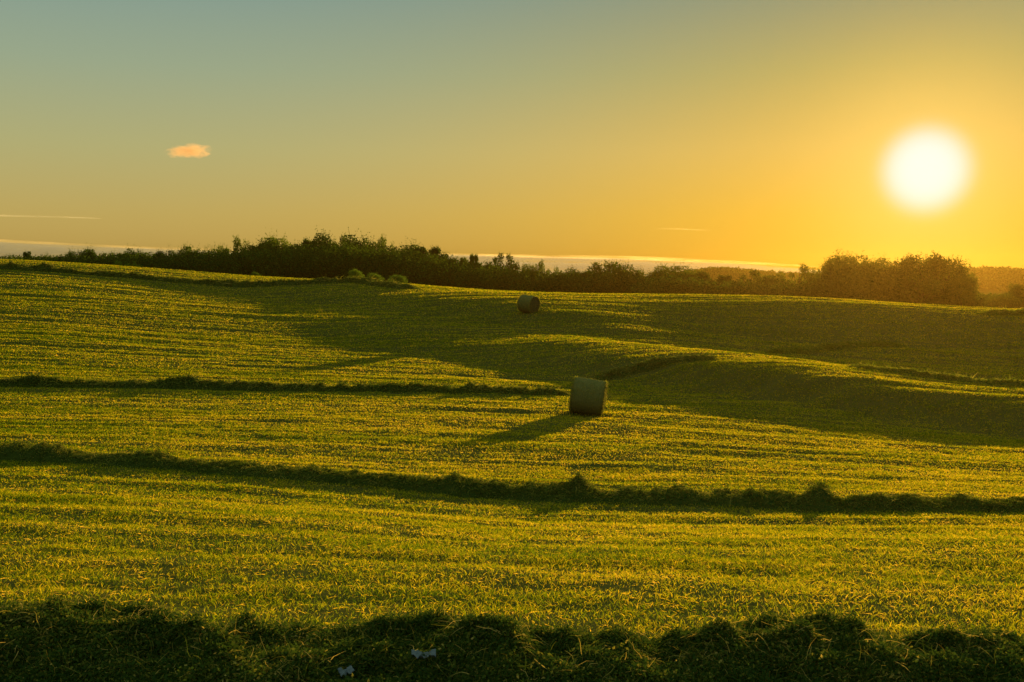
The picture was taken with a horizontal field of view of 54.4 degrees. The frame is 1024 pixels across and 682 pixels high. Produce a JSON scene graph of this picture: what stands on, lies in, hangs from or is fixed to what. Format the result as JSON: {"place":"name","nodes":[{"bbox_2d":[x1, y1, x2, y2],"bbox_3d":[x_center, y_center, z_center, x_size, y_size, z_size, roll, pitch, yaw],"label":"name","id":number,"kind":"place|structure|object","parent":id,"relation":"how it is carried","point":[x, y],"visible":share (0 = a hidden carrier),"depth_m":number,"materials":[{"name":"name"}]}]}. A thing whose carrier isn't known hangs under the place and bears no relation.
{"place":"outdoors","nodes":[
{"label":"outdoors","id":0,"kind":"place"},
{"bbox_2d":[0,259,1023,639],"bbox_3d":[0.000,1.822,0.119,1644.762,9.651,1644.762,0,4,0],"label":"ground","id":1,"kind":"structure","parent":0,"point":[822,380],"depth_m":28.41,"materials":[{"name":"green plant"}]},
{"bbox_2d":[23,251,31,258],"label":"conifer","id":2,"kind":"object","parent":1,"relation":"on","point":[27,254],"visible":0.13,"depth_m":189.06,"materials":[{"name":"green plant"}]},
{"bbox_2d":[61,246,86,259],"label":"broadleaf tree","id":3,"kind":"object","parent":1,"relation":"on","point":[72,254],"visible":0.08,"depth_m":187.37,"materials":[{"name":"green plant"}]},
{"bbox_2d":[77,242,105,261],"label":"broadleaf tree","id":4,"kind":"object","parent":1,"relation":"on","point":[90,252],"visible":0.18,"depth_m":188.02,"materials":[{"name":"green plant"}]},
{"bbox_2d":[113,259,122,265],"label":"shrub","id":5,"kind":"object","parent":1,"relation":"on","point":[118,262],"visible":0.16,"depth_m":167.07,"materials":[{"name":"green plant"}]},
{"bbox_2d":[123,243,151,263],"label":"broadleaf tree","id":6,"kind":"object","parent":1,"relation":"on","point":[130,251],"visible":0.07,"depth_m":189.80,"materials":[{"name":"green plant"}]},
{"bbox_2d":[150,248,166,263],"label":"broadleaf tree","id":7,"kind":"object","parent":1,"relation":"on","point":[158,253],"visible":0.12,"depth_m":192.66,"materials":[{"name":"green plant"}]},
{"bbox_2d":[163,245,183,257],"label":"broadleaf tree","id":8,"kind":"object","parent":1,"relation":"on","point":[169,252],"visible":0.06,"depth_m":195.56,"materials":[{"name":"green plant"}]},
{"bbox_2d":[177,242,204,259],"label":"broadleaf tree","id":9,"kind":"object","parent":1,"relation":"on","point":[188,249],"visible":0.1,"depth_m":194.70,"materials":[{"name":"green plant"}]},
{"bbox_2d":[0,261,419,289],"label":"windrow","id":10,"kind":"object","parent":1,"relation":"on","point":[46,267],"visible":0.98,"depth_m":111.73,"materials":[{"name":"green plant"}]},
{"bbox_2d":[201,242,228,260],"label":"broadleaf tree","id":11,"kind":"object","parent":1,"relation":"on","point":[223,248],"visible":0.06,"depth_m":197.53,"materials":[{"name":"green plant"}]},
{"bbox_2d":[215,235,249,272],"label":"broadleaf tree","id":12,"kind":"object","parent":1,"relation":"on","point":[237,244],"visible":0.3,"depth_m":197.81,"materials":[{"name":"green plant"}]},
{"bbox_2d":[251,271,260,275],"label":"shrub","id":13,"kind":"object","parent":1,"relation":"on","point":[254,273],"visible":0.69,"depth_m":145.33,"materials":[{"name":"green plant"}]},
{"bbox_2d":[249,242,271,274],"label":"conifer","id":14,"kind":"object","parent":1,"relation":"on","point":[252,247],"visible":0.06,"depth_m":200.75,"materials":[{"name":"green plant"}]},
{"bbox_2d":[252,227,293,276],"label":"broadleaf tree","id":15,"kind":"object","parent":1,"relation":"on","point":[270,242],"visible":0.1,"depth_m":201.26,"materials":[{"name":"green plant"}]},
{"bbox_2d":[0,370,569,395],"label":"windrow","id":16,"kind":"object","parent":1,"relation":"on","point":[188,382],"visible":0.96,"depth_m":39.15,"materials":[{"name":"green plant"}]},
{"bbox_2d":[302,237,322,269],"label":"tree","id":17,"kind":"object","parent":1,"relation":"on","point":[305,240],"visible":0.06,"depth_m":204.85,"materials":[{"name":"green plant"}]},
{"bbox_2d":[0,241,644,293],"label":"woodland","id":18,"kind":"object","parent":1,"relation":"on","point":[332,261],"visible":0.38,"depth_m":179.15,"materials":[{"name":"green plant"}]},
{"bbox_2d":[313,225,332,245],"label":"broadleaf tree","id":19,"kind":"object","parent":1,"relation":"on","point":[323,238],"visible":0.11,"depth_m":205.56,"materials":[{"name":"green plant"}]},
{"bbox_2d":[333,232,348,275],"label":"broadleaf tree","id":20,"kind":"object","parent":1,"relation":"on","point":[341,239],"visible":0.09,"depth_m":204.71,"materials":[{"name":"green plant"}]},
{"bbox_2d":[348,269,364,277],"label":"shrub","id":21,"kind":"object","parent":1,"relation":"on","point":[355,272],"visible":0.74,"depth_m":129.31,"materials":[{"name":"green plant"}]},
{"bbox_2d":[339,227,381,276],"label":"broadleaf tree","id":22,"kind":"object","parent":1,"relation":"on","point":[352,239],"visible":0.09,"depth_m":202.93,"materials":[{"name":"green plant"}]},
{"bbox_2d":[367,272,384,280],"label":"shrub","id":23,"kind":"object","parent":1,"relation":"on","point":[376,276],"visible":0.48,"depth_m":127.13,"materials":[{"name":"green plant"}]},
{"bbox_2d":[376,234,394,262],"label":"broadleaf tree","id":24,"kind":"object","parent":1,"relation":"on","point":[383,242],"visible":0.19,"depth_m":203.13,"materials":[{"name":"green plant"}]},
{"bbox_2d":[388,274,406,282],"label":"shrub","id":25,"kind":"object","parent":1,"relation":"on","point":[399,278],"visible":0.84,"depth_m":125.41,"materials":[{"name":"green plant"}]},
{"bbox_2d":[391,236,420,260],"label":"broadleaf tree","id":26,"kind":"object","parent":1,"relation":"on","point":[411,246],"visible":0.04,"depth_m":202.41,"materials":[{"name":"green plant"}]},
{"bbox_2d":[405,244,428,279],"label":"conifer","id":27,"kind":"object","parent":1,"relation":"on","point":[422,250],"visible":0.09,"depth_m":198.87,"materials":[{"name":"green plant"}]},
{"bbox_2d":[425,245,445,285],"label":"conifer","id":28,"kind":"object","parent":1,"relation":"on","point":[434,249],"visible":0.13,"depth_m":196.17,"materials":[{"name":"green plant"}]},
{"bbox_2d":[438,251,460,282],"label":"broadleaf tree","id":29,"kind":"object","parent":1,"relation":"on","point":[453,259],"visible":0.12,"depth_m":194.87,"materials":[{"name":"green plant"}]},
{"bbox_2d":[456,256,467,286],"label":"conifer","id":30,"kind":"object","parent":1,"relation":"on","point":[463,259],"visible":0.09,"depth_m":193.14,"materials":[{"name":"green plant"}]},
{"bbox_2d":[467,253,481,274],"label":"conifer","id":31,"kind":"object","parent":1,"relation":"on","point":[474,259],"visible":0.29,"depth_m":191.20,"materials":[{"name":"green plant"}]},
{"bbox_2d":[485,252,520,289],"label":"broadleaf tree","id":32,"kind":"object","parent":1,"relation":"on","point":[516,265],"visible":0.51,"depth_m":188.96,"materials":[{"name":"green plant"}]},
{"bbox_2d":[0,587,1023,681],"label":"windrow","id":33,"kind":"object","parent":1,"relation":"on","point":[59,639],"visible":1,"depth_m":5.51,"materials":[{"name":"green plant"}]},
{"bbox_2d":[337,665,354,676],"bbox_3d":[-0.885,1.761,5.310,0.080,0.045,0.048,-3,5,-40],"label":"film scrap","id":34,"kind":"object","parent":33,"relation":"on","point":[349,670],"visible":0.98,"depth_m":5.31,"materials":[{"name":"grey plastic"}]},
{"bbox_2d":[411,649,435,658],"bbox_3d":[-0.474,1.678,5.336,0.130,0.045,0.038,0,4,-6],"label":"film scrap","id":35,"kind":"object","parent":33,"relation":"on","point":[417,654],"visible":0.98,"depth_m":5.33,"materials":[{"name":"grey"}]},
{"bbox_2d":[0,438,1023,514],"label":"windrow","id":36,"kind":"object","parent":1,"relation":"on","point":[820,497],"visible":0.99,"depth_m":17.40,"materials":[{"name":"green plant"}]},
{"bbox_2d":[517,294,540,312],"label":"hay bale","id":37,"kind":"object","parent":1,"relation":"on","point":[529,303],"visible":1,"depth_m":74.06,"materials":[{"name":"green plant"}]},
{"bbox_2d":[520,261,537,289],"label":"broadleaf tree","id":38,"kind":"object","parent":1,"relation":"on","point":[529,270],"visible":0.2,"depth_m":186.38,"materials":[{"name":"green plant"}]},
{"bbox_2d":[534,259,558,291],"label":"broadleaf tree","id":39,"kind":"object","parent":1,"relation":"on","point":[540,269],"visible":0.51,"depth_m":187.72,"materials":[{"name":"green plant"}]},
{"bbox_2d":[551,264,585,291],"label":"broadleaf tree","id":40,"kind":"object","parent":1,"relation":"on","point":[572,271],"visible":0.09,"depth_m":185.27,"materials":[{"name":"green plant"}]},
{"bbox_2d":[581,270,591,281],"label":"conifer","id":41,"kind":"object","parent":1,"relation":"on","point":[584,273],"visible":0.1,"depth_m":185.19,"materials":[{"name":"green plant"}]},
{"bbox_2d":[568,375,608,414],"bbox_3d":[2.554,1.853,33.185,1.306,1.298,1.336,9,5,8],"label":"hay bale","id":42,"kind":"object","parent":1,"relation":"on","point":[588,396],"visible":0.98,"depth_m":32.70,"materials":[{"name":"green plant"}]},
{"bbox_2d":[586,258,635,292],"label":"broadleaf tree","id":43,"kind":"object","parent":1,"relation":"on","point":[611,266],"visible":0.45,"depth_m":181.45,"materials":[{"name":"green plant"}]},
{"bbox_2d":[620,266,648,292],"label":"broadleaf tree","id":44,"kind":"object","parent":1,"relation":"on","point":[638,272],"visible":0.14,"depth_m":182.18,"materials":[{"name":"green plant"}]},
{"bbox_2d":[592,352,717,381],"bbox_3d":[6.308,1.306,46.224,6.874,1.744,3.181,0,4,0],"label":"windrow","id":45,"kind":"object","parent":1,"relation":"on","point":[653,363],"visible":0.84,"depth_m":46.39,"materials":[{"name":"green plant"}]},
{"bbox_2d":[644,260,701,280],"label":"broadleaf tree","id":46,"kind":"object","parent":1,"relation":"on","point":[662,271],"visible":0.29,"depth_m":179.45,"materials":[{"name":"green plant"}]},
{"bbox_2d":[688,269,715,282],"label":"broadleaf tree","id":47,"kind":"object","parent":1,"relation":"on","point":[705,275],"visible":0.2,"depth_m":178.75,"materials":[{"name":"green plant"}]},
{"bbox_2d":[713,273,732,285],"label":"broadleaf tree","id":48,"kind":"object","parent":1,"relation":"on","point":[722,278],"visible":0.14,"depth_m":177.21,"materials":[{"name":"green plant"}]},
{"bbox_2d":[738,269,765,286],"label":"broadleaf tree","id":49,"kind":"object","parent":1,"relation":"on","point":[752,273],"visible":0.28,"depth_m":176.83,"materials":[{"name":"green plant"}]},
{"bbox_2d":[757,270,790,284],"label":"broadleaf tree","id":50,"kind":"object","parent":1,"relation":"on","point":[769,278],"visible":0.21,"depth_m":174.40,"materials":[{"name":"green plant"}]},
{"bbox_2d":[776,262,817,289],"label":"broadleaf tree","id":51,"kind":"object","parent":1,"relation":"on","point":[808,275],"visible":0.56,"depth_m":172.55,"materials":[{"name":"green plant"}]},
{"bbox_2d":[629,265,1023,307],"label":"woodland","id":52,"kind":"object","parent":1,"relation":"on","point":[663,284],"visible":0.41,"depth_m":159.63,"materials":[{"name":"green plant"}]},
{"bbox_2d":[816,255,847,292],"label":"broadleaf tree","id":53,"kind":"object","parent":1,"relation":"on","point":[825,270],"visible":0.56,"depth_m":164.47,"materials":[{"name":"green plant"}]},
{"bbox_2d":[761,338,906,354],"bbox_3d":[20.736,0.477,64.247,12.679,1.293,2.658,-2,4,-29],"label":"windrow","id":54,"kind":"object","parent":1,"relation":"on","point":[829,347],"visible":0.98,"depth_m":64.19,"materials":[{"name":"green plant"}]},
{"bbox_2d":[819,247,876,298],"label":"broadleaf tree","id":55,"kind":"object","parent":1,"relation":"on","point":[852,261],"visible":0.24,"depth_m":165.86,"materials":[{"name":"green plant"}]},
{"bbox_2d":[854,252,908,300],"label":"broadleaf tree","id":56,"kind":"object","parent":1,"relation":"on","point":[880,265],"visible":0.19,"depth_m":163.61,"materials":[{"name":"green plant"}]},
{"bbox_2d":[882,259,913,302],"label":"broadleaf tree","id":57,"kind":"object","parent":1,"relation":"on","point":[899,278],"visible":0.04,"depth_m":162.68,"materials":[{"name":"green plant"}]},
{"bbox_2d":[881,250,952,303],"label":"broadleaf tree","id":58,"kind":"object","parent":1,"relation":"on","point":[934,265],"visible":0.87,"depth_m":157.57,"materials":[{"name":"green plant"}]},
{"bbox_2d":[845,360,1023,387],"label":"windrow","id":59,"kind":"object","parent":1,"relation":"on","point":[958,378],"visible":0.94,"depth_m":42.18,"materials":[{"name":"green plant"}]},
{"bbox_2d":[914,255,977,304],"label":"broadleaf tree","id":60,"kind":"object","parent":1,"relation":"on","point":[958,267],"visible":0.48,"depth_m":159.02,"materials":[{"name":"green plant"}]},
{"bbox_2d":[945,271,979,306],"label":"broadleaf tree","id":61,"kind":"object","parent":1,"relation":"on","point":[966,301],"visible":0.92,"depth_m":156.75,"materials":[{"name":"green plant"}]},
{"bbox_2d":[975,305,1023,316],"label":"windrow","id":62,"kind":"object","parent":1,"relation":"on","point":[1002,312],"visible":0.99,"depth_m":76.12,"materials":[{"name":"green plant"}]},
{"bbox_2d":[977,292,1022,308],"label":"bush","id":63,"kind":"object","parent":1,"relation":"on","point":[997,301],"visible":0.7,"depth_m":149.46,"materials":[{"name":"green plant"}]},
{"bbox_2d":[1007,280,1023,308],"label":"broadleaf tree","id":64,"kind":"object","parent":1,"relation":"on","point":[1017,290],"visible":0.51,"depth_m":155.11,"materials":[{"name":"green plant"}]},
{"bbox_2d":[0,0,1023,275],"label":"sky","id":65,"kind":"structure","parent":0,"point":[775,135],"materials":[{"name":"orange"}]},
{"bbox_2d":[938,277,1021,291],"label":"hill","id":66,"kind":"structure","parent":0,"point":[987,284],"depth_m":408.67,"materials":[{"name":"green plant"}]},
{"bbox_2d":[922,265,1023,291],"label":"distant wood","id":67,"kind":"object","parent":66,"relation":"on","point":[1004,277],"visible":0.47,"depth_m":415.00,"materials":[{"name":"green plant"}]},
{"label":"hill","id":68,"kind":"structure","parent":0,"visible":0},
{"bbox_2d":[677,266,815,283],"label":"distant wood","id":69,"kind":"object","parent":68,"relation":"on","point":[735,273],"visible":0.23,"depth_m":458.54,"materials":[{"name":"green plant"}]}
]}

